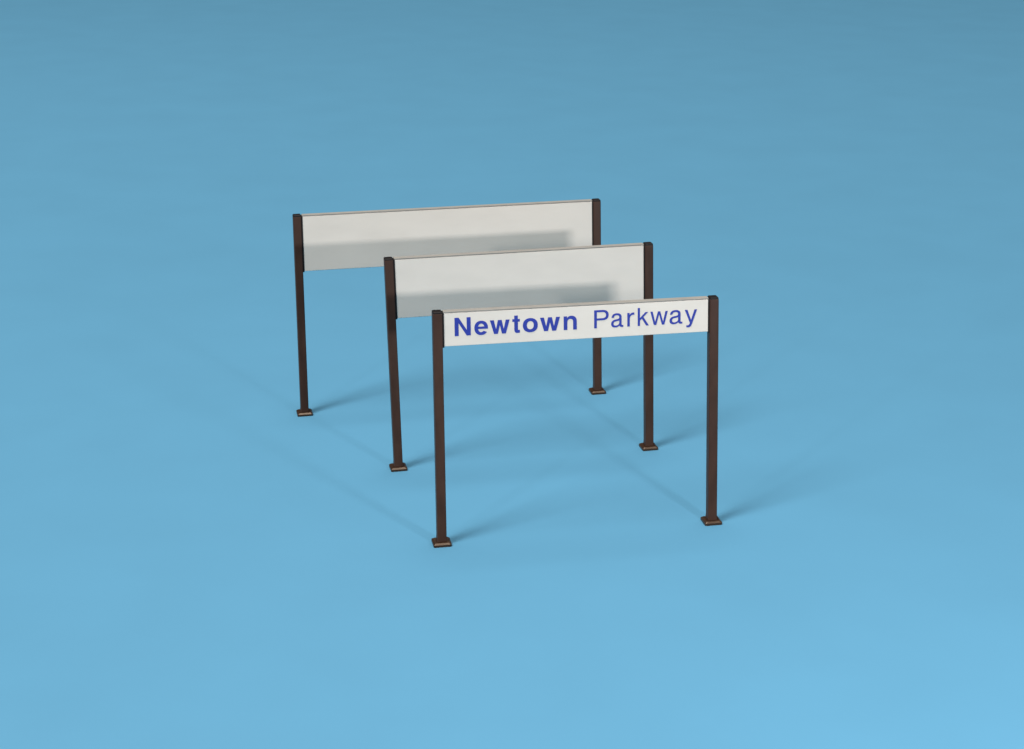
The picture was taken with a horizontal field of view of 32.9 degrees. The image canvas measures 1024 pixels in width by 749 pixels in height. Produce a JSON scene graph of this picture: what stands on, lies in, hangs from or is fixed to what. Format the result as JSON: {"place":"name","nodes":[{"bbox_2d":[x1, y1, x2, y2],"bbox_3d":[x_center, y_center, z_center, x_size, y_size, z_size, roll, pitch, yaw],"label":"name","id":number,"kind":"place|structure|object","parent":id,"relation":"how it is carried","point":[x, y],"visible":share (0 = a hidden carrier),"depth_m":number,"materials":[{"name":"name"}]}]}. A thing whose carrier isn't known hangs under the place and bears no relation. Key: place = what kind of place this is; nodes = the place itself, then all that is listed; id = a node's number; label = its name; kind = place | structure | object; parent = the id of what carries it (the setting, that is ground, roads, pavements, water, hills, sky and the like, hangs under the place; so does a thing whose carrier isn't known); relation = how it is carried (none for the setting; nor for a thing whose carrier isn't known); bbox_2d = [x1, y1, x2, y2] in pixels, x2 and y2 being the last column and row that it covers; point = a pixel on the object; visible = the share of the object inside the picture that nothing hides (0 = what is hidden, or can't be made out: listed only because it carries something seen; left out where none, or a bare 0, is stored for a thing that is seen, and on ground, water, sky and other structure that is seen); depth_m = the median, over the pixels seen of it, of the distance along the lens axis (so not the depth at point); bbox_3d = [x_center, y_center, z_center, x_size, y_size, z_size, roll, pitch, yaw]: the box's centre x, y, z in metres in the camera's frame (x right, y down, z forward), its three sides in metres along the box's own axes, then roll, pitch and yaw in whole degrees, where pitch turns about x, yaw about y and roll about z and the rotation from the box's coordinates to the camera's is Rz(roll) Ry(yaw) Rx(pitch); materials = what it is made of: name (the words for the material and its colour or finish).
{"place":"outdoors","nodes":[
{"label":"outdoors","id":0,"kind":"place"},
{"bbox_2d":[0,0,1023,748],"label":"ground","id":1,"kind":"structure","parent":0,"point":[210,538],"depth_m":8.82,"materials":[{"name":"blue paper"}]},
{"bbox_2d":[292,198,605,416],"bbox_3d":[-0.298,-0.335,8.555,1.569,0.996,0.112,-4,20,-12],"label":"station sign","id":2,"kind":"object","parent":1,"relation":"on","point":[346,240],"visible":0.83,"depth_m":8.44,"materials":[{"name":"white plastic"}]},
{"bbox_2d":[384,242,657,471],"bbox_3d":[0.059,-0.084,7.839,1.265,0.994,0.076,-4,20,-12],"label":"station sign","id":3,"kind":"object","parent":1,"relation":"on","point":[420,285],"visible":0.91,"depth_m":7.71,"materials":[{"name":"white plastic"}]},
{"bbox_2d":[431,295,721,547],"bbox_3d":[0.276,0.189,7.056,1.228,0.994,0.077,-4,20,-10],"label":"station sign","id":4,"kind":"object","parent":1,"relation":"on","point":[507,324],"visible":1,"depth_m":6.94,"materials":[{"name":"white plastic"}]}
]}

